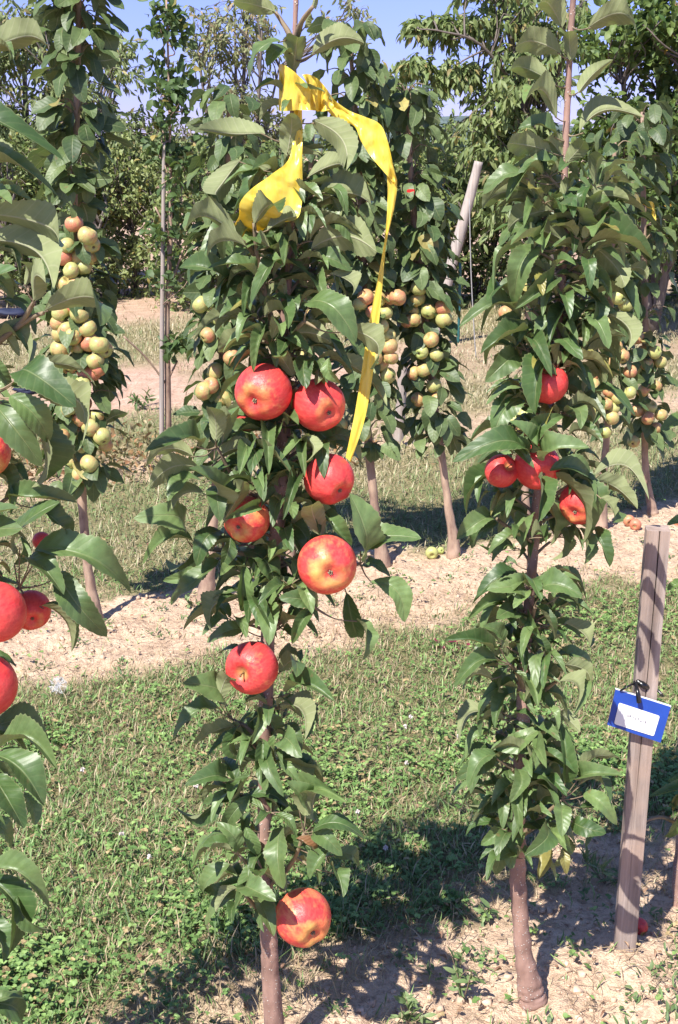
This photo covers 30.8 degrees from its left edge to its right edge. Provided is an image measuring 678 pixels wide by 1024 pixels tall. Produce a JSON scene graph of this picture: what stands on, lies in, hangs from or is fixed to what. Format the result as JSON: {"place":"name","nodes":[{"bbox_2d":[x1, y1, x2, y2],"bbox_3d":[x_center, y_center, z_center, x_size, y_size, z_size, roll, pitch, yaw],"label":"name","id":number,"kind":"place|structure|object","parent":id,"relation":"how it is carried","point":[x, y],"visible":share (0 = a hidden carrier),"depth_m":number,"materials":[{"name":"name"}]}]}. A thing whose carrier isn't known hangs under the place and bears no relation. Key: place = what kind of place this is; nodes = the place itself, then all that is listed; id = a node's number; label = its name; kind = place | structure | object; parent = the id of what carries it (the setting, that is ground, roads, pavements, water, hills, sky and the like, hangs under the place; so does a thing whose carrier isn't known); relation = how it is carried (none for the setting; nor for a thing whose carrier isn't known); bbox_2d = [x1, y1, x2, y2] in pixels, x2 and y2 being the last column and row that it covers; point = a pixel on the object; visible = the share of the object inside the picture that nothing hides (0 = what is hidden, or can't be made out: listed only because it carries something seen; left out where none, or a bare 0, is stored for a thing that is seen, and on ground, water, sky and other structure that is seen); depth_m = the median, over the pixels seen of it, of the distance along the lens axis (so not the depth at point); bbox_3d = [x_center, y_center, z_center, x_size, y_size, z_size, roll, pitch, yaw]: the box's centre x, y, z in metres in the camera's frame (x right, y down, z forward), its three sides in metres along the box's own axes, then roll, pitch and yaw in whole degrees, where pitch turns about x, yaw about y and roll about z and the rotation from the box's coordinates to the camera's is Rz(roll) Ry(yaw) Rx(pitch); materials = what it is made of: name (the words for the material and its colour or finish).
{"place":"outdoors","nodes":[
{"label":"outdoors","id":0,"kind":"place"},
{"bbox_2d":[0,156,677,1023],"bbox_3d":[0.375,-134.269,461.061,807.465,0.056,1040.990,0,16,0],"label":"ground","id":1,"kind":"structure","parent":0,"point":[142,376],"depth_m":3.14,"materials":[{"name":"soil"}]},
{"bbox_2d":[0,308,24,317],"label":"blue cloth","id":2,"kind":"object","parent":1,"relation":"on","point":[12,312],"visible":0.88,"depth_m":10.42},
{"bbox_2d":[0,127,46,307],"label":"shrub","id":3,"kind":"object","parent":1,"relation":"on","point":[9,168],"visible":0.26,"depth_m":10.89,"materials":[{"name":"green plant"}]},
{"bbox_2d":[0,16,130,1023],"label":"apple tree","id":4,"kind":"object","parent":1,"relation":"on","point":[33,231],"visible":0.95,"depth_m":1.42,"materials":[{"name":"green plant"}]},
{"bbox_2d":[0,437,10,472],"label":"apple","id":5,"kind":"object","parent":4,"relation":"attached to","point":[5,453],"visible":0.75,"depth_m":1.43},
{"bbox_2d":[0,657,17,713],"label":"apple","id":6,"kind":"object","parent":4,"relation":"attached to","point":[8,684],"visible":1,"depth_m":1.48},
{"bbox_2d":[0,582,26,641],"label":"apple","id":7,"kind":"object","parent":4,"relation":"attached to","point":[13,611],"visible":1,"depth_m":1.44,"materials":[{"name":"food"}]},
{"bbox_2d":[21,590,50,629],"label":"apple","id":8,"kind":"object","parent":4,"relation":"attached to","point":[37,617],"visible":0.81,"depth_m":1.51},
{"bbox_2d":[32,532,47,547],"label":"apple","id":9,"kind":"object","parent":4,"relation":"attached to","point":[37,538],"visible":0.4,"depth_m":1.54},
{"bbox_2d":[0,138,139,304],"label":"shrub","id":10,"kind":"object","parent":1,"relation":"on","point":[99,194],"visible":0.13,"depth_m":11.26,"materials":[{"name":"green plant"}]},
{"bbox_2d":[0,424,149,484],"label":"withered plant","id":11,"kind":"object","parent":1,"relation":"on","point":[32,466],"visible":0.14,"depth_m":5.30,"materials":[{"name":"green plant"}]},
{"bbox_2d":[27,0,133,618],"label":"columnar apple tree","id":12,"kind":"object","parent":1,"relation":"on","point":[71,52],"visible":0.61,"depth_m":3.35,"materials":[{"name":"green plant"}]},
{"bbox_2d":[50,341,68,354],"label":"apple","id":13,"kind":"object","parent":12,"relation":"attached to","point":[58,348],"visible":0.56,"depth_m":3.45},
{"bbox_2d":[51,308,69,320],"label":"apple","id":14,"kind":"object","parent":12,"relation":"attached to","point":[60,315],"visible":0.65,"depth_m":3.40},
{"bbox_2d":[61,238,74,252],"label":"apple","id":15,"kind":"object","parent":12,"relation":"attached to","point":[68,242],"visible":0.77,"depth_m":3.34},
{"bbox_2d":[63,262,78,278],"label":"apple","id":16,"kind":"object","parent":12,"relation":"attached to","point":[70,270],"visible":1,"depth_m":3.35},
{"bbox_2d":[65,216,82,232],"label":"apple","id":17,"kind":"object","parent":12,"relation":"attached to","point":[73,225],"visible":0.93,"depth_m":3.34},
{"bbox_2d":[66,329,81,345],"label":"apple","id":18,"kind":"object","parent":12,"relation":"attached to","point":[76,339],"visible":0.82,"depth_m":3.41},
{"bbox_2d":[69,308,88,322],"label":"apple","id":19,"kind":"object","parent":12,"relation":"attached to","point":[82,316],"visible":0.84,"depth_m":3.39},
{"bbox_2d":[76,261,91,274],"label":"apple","id":20,"kind":"object","parent":12,"relation":"attached to","point":[84,268],"visible":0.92,"depth_m":3.37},
{"bbox_2d":[79,334,95,351],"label":"apple","id":21,"kind":"object","parent":12,"relation":"attached to","point":[84,343],"visible":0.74,"depth_m":3.42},
{"bbox_2d":[78,226,97,244],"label":"apple","id":22,"kind":"object","parent":12,"relation":"attached to","point":[87,235],"visible":1,"depth_m":3.32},
{"bbox_2d":[79,319,96,336],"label":"apple","id":23,"kind":"object","parent":12,"relation":"attached to","point":[88,328],"visible":1,"depth_m":3.41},
{"bbox_2d":[80,455,98,472],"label":"apple","id":24,"kind":"object","parent":12,"relation":"attached to","point":[89,463],"visible":1,"depth_m":3.50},
{"bbox_2d":[81,418,99,436],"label":"apple","id":25,"kind":"object","parent":12,"relation":"attached to","point":[93,427],"visible":0.76,"depth_m":3.47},
{"bbox_2d":[86,353,103,368],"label":"apple","id":26,"kind":"object","parent":12,"relation":"attached to","point":[93,360],"visible":1,"depth_m":3.43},
{"bbox_2d":[89,336,108,353],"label":"apple","id":27,"kind":"object","parent":12,"relation":"attached to","point":[98,344],"visible":1,"depth_m":3.41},
{"bbox_2d":[93,428,110,444],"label":"apple","id":28,"kind":"object","parent":12,"relation":"attached to","point":[102,436],"visible":0.99,"depth_m":3.48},
{"bbox_2d":[0,0,198,287],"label":"peach tree","id":29,"kind":"object","parent":1,"relation":"on","point":[33,55],"visible":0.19,"depth_m":12.15,"materials":[{"name":"green plant"}]},
{"bbox_2d":[41,417,210,487],"bbox_3d":[-1.080,-0.266,5.450,1.529,0.234,1.041,-5,17,-16],"label":"withered plant","id":30,"kind":"object","parent":1,"relation":"on","point":[128,443],"visible":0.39,"depth_m":5.45,"materials":[{"name":"brown plant"}]},
{"bbox_2d":[82,130,174,299],"bbox_3d":[-2.160,-2.714,11.923,1.327,1.907,1.266,0,16,0],"label":"shrub","id":31,"kind":"object","parent":1,"relation":"on","point":[130,213],"visible":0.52,"depth_m":11.72,"materials":[{"name":"green plant"}]},
{"bbox_2d":[127,385,156,409],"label":"weed","id":32,"kind":"object","parent":1,"relation":"on","point":[137,402],"visible":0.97,"depth_m":6.76,"materials":[{"name":"green plant"}]},
{"bbox_2d":[159,142,165,459],"bbox_3d":[-0.764,-0.857,5.322,0.086,1.422,0.022,0,16,0],"label":"garden cane","id":33,"kind":"object","parent":1,"relation":"on","point":[161,375],"visible":0.87,"depth_m":5.31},
{"bbox_2d":[123,0,207,429],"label":"young tree","id":34,"kind":"object","parent":1,"relation":"on","point":[178,162],"visible":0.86,"depth_m":5.13,"materials":[{"name":"green plant"}]},
{"bbox_2d":[133,133,263,312],"bbox_3d":[-1.160,-2.452,10.874,1.213,1.717,1.133,-12,20,-35],"label":"shrub","id":35,"kind":"object","parent":1,"relation":"on","point":[191,198],"visible":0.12,"depth_m":10.80,"materials":[{"name":"green plant"}]},
{"bbox_2d":[173,84,269,603],"bbox_3d":[-0.347,-0.457,3.689,0.310,1.563,0.280,0,16,0],"label":"columnar apple tree","id":36,"kind":"object","parent":1,"relation":"on","point":[224,150],"visible":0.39,"depth_m":3.56,"materials":[{"name":"green plant"}]},
{"bbox_2d":[192,296,208,312],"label":"apple","id":37,"kind":"object","parent":36,"relation":"attached to","point":[199,305],"visible":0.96,"depth_m":3.54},
{"bbox_2d":[195,382,211,399],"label":"apple","id":38,"kind":"object","parent":36,"relation":"attached to","point":[202,391],"visible":1,"depth_m":3.61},
{"bbox_2d":[200,327,214,342],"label":"apple","id":39,"kind":"object","parent":36,"relation":"attached to","point":[207,334],"visible":0.98,"depth_m":3.57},
{"bbox_2d":[204,377,218,393],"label":"apple","id":40,"kind":"object","parent":36,"relation":"attached to","point":[212,382],"visible":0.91,"depth_m":3.62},
{"bbox_2d":[207,362,222,378],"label":"apple","id":41,"kind":"object","parent":36,"relation":"attached to","point":[215,369],"visible":0.96,"depth_m":3.63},
{"bbox_2d":[170,0,376,180],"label":"peach tree","id":42,"kind":"object","parent":1,"relation":"on","point":[221,41],"visible":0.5,"depth_m":12.58,"materials":[{"name":"green plant"}]},
{"bbox_2d":[133,0,420,1023],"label":"apple tree","id":43,"kind":"object","parent":1,"relation":"on","point":[281,494],"visible":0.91,"depth_m":1.61,"materials":[{"name":"green plant"}]},
{"bbox_2d":[224,496,269,542],"bbox_3d":[-0.123,0.009,1.642,0.062,0.062,0.058,7,28,23],"label":"apple","id":44,"kind":"object","parent":43,"relation":"attached to","point":[253,527],"visible":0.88,"depth_m":1.62,"materials":[{"name":"food"}]},
{"bbox_2d":[225,641,278,694],"bbox_3d":[-0.119,0.213,1.676,0.073,0.073,0.067,9,17,27],"label":"apple","id":45,"kind":"object","parent":43,"relation":"attached to","point":[251,667],"visible":1,"depth_m":1.66,"materials":[{"name":"food"}]},
{"bbox_2d":[235,363,291,420],"bbox_3d":[-0.097,-0.154,1.578,0.074,0.074,0.068,6,30,20],"label":"apple","id":46,"kind":"object","parent":43,"relation":"attached to","point":[263,391],"visible":1,"depth_m":1.55,"materials":[{"name":"food"}]},
{"bbox_2d":[276,887,330,947],"bbox_3d":[-0.053,0.587,1.786,0.083,0.084,0.077,-9,33,-28],"label":"apple","id":47,"kind":"object","parent":43,"relation":"attached to","point":[303,917],"visible":1,"depth_m":1.76,"materials":[{"name":"food"}]},
{"bbox_2d":[234,64,396,461],"bbox_3d":[-0.029,-0.304,1.549,0.205,0.493,0.071,-1,16,-4],"label":"yellow tape","id":48,"kind":"object","parent":43,"relation":"attached to","point":[278,184],"visible":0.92,"depth_m":1.51,"materials":[{"name":"plastic"}]},
{"bbox_2d":[292,379,344,431],"bbox_3d":[-0.027,-0.139,1.593,0.069,0.069,0.064,-10,32,-29],"label":"apple","id":49,"kind":"object","parent":43,"relation":"attached to","point":[319,406],"visible":0.94,"depth_m":1.57,"materials":[{"name":"food"}]},
{"bbox_2d":[297,535,356,594],"bbox_3d":[-0.016,0.068,1.602,0.078,0.078,0.072,-2,18,-8],"label":"apple","id":50,"kind":"object","parent":43,"relation":"attached to","point":[326,564],"visible":1,"depth_m":1.57,"materials":[{"name":"food"}]},
{"bbox_2d":[304,454,353,504],"bbox_3d":[-0.014,-0.044,1.615,0.067,0.067,0.062,-12,45,-35],"label":"apple","id":51,"kind":"object","parent":43,"relation":"attached to","point":[335,484],"visible":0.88,"depth_m":1.59,"materials":[{"name":"food"}]},
{"bbox_2d":[235,121,324,300],"bbox_3d":[-0.564,-2.639,11.422,1.175,1.897,1.202,0,16,0],"label":"shrub","id":52,"kind":"object","parent":1,"relation":"on","point":[264,147],"visible":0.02,"depth_m":11.19,"materials":[{"name":"green plant"}]},
{"bbox_2d":[148,411,436,478],"bbox_3d":[-0.171,-0.321,5.628,1.250,0.220,1.129,-15,22,-40],"label":"withered plant","id":53,"kind":"object","parent":1,"relation":"on","point":[376,440],"visible":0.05,"depth_m":5.64,"materials":[{"name":"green plant"}]},
{"bbox_2d":[271,116,341,574],"bbox_3d":[-0.113,-0.456,3.842,0.291,1.485,0.265,0,16,0],"label":"columnar apple tree","id":54,"kind":"object","parent":1,"relation":"on","point":[309,136],"visible":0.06,"depth_m":3.68,"materials":[{"name":"green plant"}]},
{"bbox_2d":[0,483,677,1023],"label":"clover","id":55,"kind":"object","parent":1,"relation":"on","point":[22,977],"visible":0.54,"depth_m":2.46,"materials":[{"name":"green plant"}]},
{"bbox_2d":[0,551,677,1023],"bbox_3d":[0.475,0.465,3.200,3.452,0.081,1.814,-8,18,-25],"label":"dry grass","id":56,"kind":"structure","parent":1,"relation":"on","point":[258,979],"depth_m":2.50,"materials":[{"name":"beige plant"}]},
{"bbox_2d":[0,486,677,1023],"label":"straw","id":57,"kind":"object","parent":1,"relation":"on","point":[364,870],"visible":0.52,"depth_m":2.26,"materials":[{"name":"beige plant"}]},
{"bbox_2d":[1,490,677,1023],"bbox_3d":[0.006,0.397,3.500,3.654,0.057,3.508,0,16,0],"label":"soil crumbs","id":58,"kind":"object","parent":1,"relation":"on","point":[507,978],"visible":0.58,"depth_m":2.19,"materials":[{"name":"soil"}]},
{"bbox_2d":[21,521,677,1023],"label":"ground weeds","id":59,"kind":"object","parent":1,"relation":"on","point":[549,1017],"visible":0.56,"depth_m":2.16,"materials":[{"name":"green plant"}]},
{"bbox_2d":[309,130,398,292],"bbox_3d":[0.181,-2.741,11.915,1.331,1.953,1.221,0,16,0],"label":"shrub","id":60,"kind":"object","parent":1,"relation":"on","point":[321,139],"visible":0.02,"depth_m":11.71,"materials":[{"name":"green plant"}]},
{"bbox_2d":[307,16,408,567],"bbox_3d":[0.064,-0.648,3.975,0.325,1.773,0.302,0,16,0],"label":"columnar apple tree","id":61,"kind":"object","parent":1,"relation":"on","point":[367,73],"visible":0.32,"depth_m":3.86,"materials":[{"name":"green plant"}]},
{"bbox_2d":[357,289,373,304],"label":"apple","id":62,"kind":"object","parent":61,"relation":"attached to","point":[365,296],"visible":0.99,"depth_m":3.86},
{"bbox_2d":[380,367,395,383],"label":"apple","id":63,"kind":"object","parent":61,"relation":"attached to","point":[388,374],"visible":1,"depth_m":3.96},
{"bbox_2d":[382,338,397,353],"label":"apple","id":64,"kind":"object","parent":61,"relation":"attached to","point":[391,346],"visible":0.76,"depth_m":3.91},
{"bbox_2d":[384,352,398,364],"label":"apple","id":65,"kind":"object","parent":61,"relation":"attached to","point":[392,358],"visible":0.96,"depth_m":3.92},
{"bbox_2d":[389,289,405,305],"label":"apple","id":66,"kind":"object","parent":61,"relation":"attached to","point":[397,297],"visible":1,"depth_m":3.85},
{"bbox_2d":[390,988,436,1023],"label":"weed","id":67,"kind":"object","parent":1,"relation":"on","point":[408,1000],"visible":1,"depth_m":2.01,"materials":[{"name":"green plant"}]},
{"bbox_2d":[366,72,472,559],"bbox_3d":[0.274,-0.606,4.089,0.388,1.613,0.309,0,16,0],"label":"columnar apple tree","id":68,"kind":"object","parent":1,"relation":"on","point":[411,114],"visible":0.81,"depth_m":3.99,"materials":[{"name":"green plant"}]},
{"bbox_2d":[411,392,422,406],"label":"apple","id":69,"kind":"object","parent":68,"relation":"attached to","point":[416,398],"visible":0.88,"depth_m":4.10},
{"bbox_2d":[410,294,424,306],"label":"apple","id":70,"kind":"object","parent":68,"relation":"attached to","point":[418,300],"visible":0.91,"depth_m":3.98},
{"bbox_2d":[421,303,436,318],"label":"apple","id":71,"kind":"object","parent":68,"relation":"attached to","point":[428,309],"visible":0.98,"depth_m":3.99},
{"bbox_2d":[423,332,438,347],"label":"apple","id":72,"kind":"object","parent":68,"relation":"attached to","point":[430,339],"visible":1,"depth_m":3.99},
{"bbox_2d":[426,379,441,392],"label":"apple","id":73,"kind":"object","parent":68,"relation":"attached to","point":[433,385],"visible":1,"depth_m":4.08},
{"bbox_2d":[429,348,443,361],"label":"apple","id":74,"kind":"object","parent":68,"relation":"attached to","point":[436,355],"visible":1,"depth_m":4.02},
{"bbox_2d":[435,300,449,313],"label":"apple","id":75,"kind":"object","parent":68,"relation":"attached to","point":[441,307],"visible":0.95,"depth_m":3.96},
{"bbox_2d":[435,313,452,327],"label":"apple","id":76,"kind":"object","parent":68,"relation":"attached to","point":[442,320],"visible":1,"depth_m":3.97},
{"bbox_2d":[358,60,483,238],"bbox_3d":[0.902,-3.116,11.976,1.816,2.498,1.463,0,16,0],"label":"peach tree","id":77,"kind":"object","parent":1,"relation":"on","point":[437,110],"visible":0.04,"depth_m":11.63,"materials":[{"name":"green plant"}]},
{"bbox_2d":[376,131,486,308],"bbox_3d":[0.801,-2.498,10.969,1.157,1.753,1.044,-16,23,-43],"label":"shrub","id":78,"kind":"object","parent":1,"relation":"on","point":[446,168],"visible":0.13,"depth_m":10.71,"materials":[{"name":"green plant"}]},
{"bbox_2d":[457,263,461,342],"bbox_3d":[0.884,-1.529,9.036,0.023,0.596,0.021,0,16,0],"label":"teal rod","id":79,"kind":"object","parent":1,"relation":"on","point":[459,301],"visible":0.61,"depth_m":9.03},
{"bbox_2d":[438,161,482,333],"bbox_3d":[0.824,-1.835,8.842,0.382,1.330,0.092,0,16,0],"label":"leaning pole","id":80,"kind":"object","parent":1,"relation":"on","point":[460,232],"visible":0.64,"depth_m":8.73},
{"bbox_2d":[443,946,486,998],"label":"weed","id":81,"kind":"object","parent":1,"relation":"on","point":[457,979],"visible":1,"depth_m":2.04,"materials":[{"name":"green plant"}]},
{"bbox_2d":[469,198,475,357],"bbox_3d":[0.880,-1.531,8.097,0.083,1.036,0.007,0,16,0],"label":"grey wire","id":82,"kind":"object","parent":1,"relation":"on","point":[471,275],"visible":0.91,"depth_m":8.08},
{"bbox_2d":[468,896,498,926],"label":"weed","id":83,"kind":"object","parent":1,"relation":"on","point":[480,909],"visible":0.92,"depth_m":2.27,"materials":[{"name":"green plant"}]},
{"bbox_2d":[446,137,527,306],"bbox_3d":[1.414,-2.593,11.392,1.174,1.834,1.244,0,16,0],"label":"shrub","id":84,"kind":"object","parent":1,"relation":"on","point":[486,263],"visible":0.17,"depth_m":11.31,"materials":[{"name":"green plant"}]},
{"bbox_2d":[390,0,614,302],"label":"tree","id":85,"kind":"object","parent":1,"relation":"on","point":[498,123],"visible":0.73,"depth_m":9.90,"materials":[{"name":"green plant"}]},
{"bbox_2d":[494,196,558,514],"bbox_3d":[0.661,-0.491,4.303,0.246,1.275,0.251,0,16,0],"label":"columnar apple tree","id":86,"kind":"object","parent":1,"relation":"on","point":[531,316],"visible":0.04,"depth_m":4.20,"materials":[{"name":"green plant"}]},
{"bbox_2d":[444,0,652,1011],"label":"apple tree","id":87,"kind":"object","parent":1,"relation":"on","point":[552,333],"visible":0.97,"depth_m":1.75,"materials":[{"name":"green plant"}]},
{"bbox_2d":[484,454,516,487],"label":"apple","id":88,"kind":"object","parent":87,"relation":"attached to","point":[500,471],"visible":1,"depth_m":1.75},
{"bbox_2d":[514,443,559,489],"bbox_3d":[0.285,-0.066,1.771,0.067,0.067,0.062,-3,31,-11],"label":"apple","id":89,"kind":"object","parent":87,"relation":"attached to","point":[527,475],"visible":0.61,"depth_m":1.75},
{"bbox_2d":[539,365,568,403],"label":"apple","id":90,"kind":"object","parent":87,"relation":"attached to","point":[554,388],"visible":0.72,"depth_m":1.71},
{"bbox_2d":[559,486,585,524],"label":"apple","id":91,"kind":"object","parent":87,"relation":"attached to","point":[571,507],"visible":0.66,"depth_m":1.76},
{"bbox_2d":[579,846,617,885],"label":"weed","id":92,"kind":"object","parent":1,"relation":"on","point":[592,865],"visible":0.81,"depth_m":2.39,"materials":[{"name":"green plant"}]},
{"bbox_2d":[549,0,677,333],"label":"broadleaf tree","id":93,"kind":"object","parent":1,"relation":"on","point":[652,44],"visible":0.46,"depth_m":8.87,"materials":[{"name":"green plant"}]},
{"bbox_2d":[580,129,656,528],"bbox_3d":[0.979,-0.625,4.439,0.300,1.450,0.292,0,16,0],"label":"columnar apple tree","id":94,"kind":"object","parent":1,"relation":"on","point":[613,147],"visible":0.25,"depth_m":4.30,"materials":[{"name":"green plant"}]},
{"bbox_2d":[605,411,618,424],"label":"apple","id":95,"kind":"object","parent":94,"relation":"attached to","point":[612,418],"visible":0.91,"depth_m":4.41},
{"bbox_2d":[569,168,677,311],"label":"shrub","id":96,"kind":"object","parent":1,"relation":"on","point":[629,256],"visible":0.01,"depth_m":10.90,"materials":[{"name":"green plant"}]},
{"bbox_2d":[613,525,670,951],"bbox_3d":[0.501,0.420,2.052,0.038,0.835,0.061,3,17,9],"label":"wooden stake","id":97,"kind":"object","parent":1,"relation":"on","point":[656,544],"visible":0.93,"depth_m":2.03,"materials":[{"name":"wood"}]},
{"bbox_2d":[607,688,670,742],"bbox_3d":[0.487,0.330,1.994,0.101,0.096,0.006,0,16,0],"label":"plant label","id":98,"kind":"object","parent":97,"relation":"attached to","point":[646,717],"visible":1,"depth_m":1.99,"materials":[{"name":"plastic"}]},
{"bbox_2d":[620,679,662,702],"bbox_3d":[0.503,0.283,2.008,0.059,0.036,0.104,10,19,30],"label":"black tie","id":99,"kind":"object","parent":97,"relation":"attached to","point":[641,684],"visible":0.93,"depth_m":1.98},
{"bbox_2d":[610,101,677,515],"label":"columnar apple tree","id":100,"kind":"object","parent":1,"relation":"on","point":[656,131],"visible":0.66,"depth_m":4.54,"materials":[{"name":"green plant"}]},
{"bbox_2d":[648,345,661,358],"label":"apple","id":101,"kind":"object","parent":100,"relation":"attached to","point":[655,352],"visible":1,"depth_m":4.56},
{"bbox_2d":[647,411,677,906],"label":"apple tree","id":102,"kind":"object","parent":1,"relation":"on","point":[671,421],"visible":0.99,"depth_m":2.23,"materials":[{"name":"green plant"}]},
{"bbox_2d":[649,178,677,302],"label":"shrub","id":103,"kind":"object","parent":1,"relation":"on","point":[673,287],"visible":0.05,"depth_m":11.45,"materials":[{"name":"green plant"}]},
{"bbox_2d":[0,558,677,1023],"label":"grass","id":104,"kind":"structure","parent":0,"point":[98,844],"depth_m":2.71,"materials":[{"name":"green plant"}]},
{"bbox_2d":[0,292,677,577],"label":"mown grass","id":105,"kind":"structure","parent":0,"point":[412,480],"depth_m":5.30,"materials":[{"name":"green plant"}]},
{"bbox_2d":[0,465,677,1023],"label":"leaf litter","id":106,"kind":"object","parent":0,"point":[338,837],"visible":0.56,"depth_m":2.50,"materials":[{"name":"plant"}]},
{"bbox_2d":[0,0,677,136],"label":"sky","id":107,"kind":"structure","parent":0,"point":[390,14],"materials":[{"name":"blue"}]},
{"bbox_2d":[98,116,608,155],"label":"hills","id":108,"kind":"structure","parent":0,"point":[461,118],"depth_m":349.23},
{"bbox_2d":[393,357,407,447],"bbox_3d":[0.288,-0.514,5.877,0.076,0.450,0.064,0,16,0],"label":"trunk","id":109,"kind":"object","parent":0,"point":[398,435],"visible":0.3,"depth_m":5.86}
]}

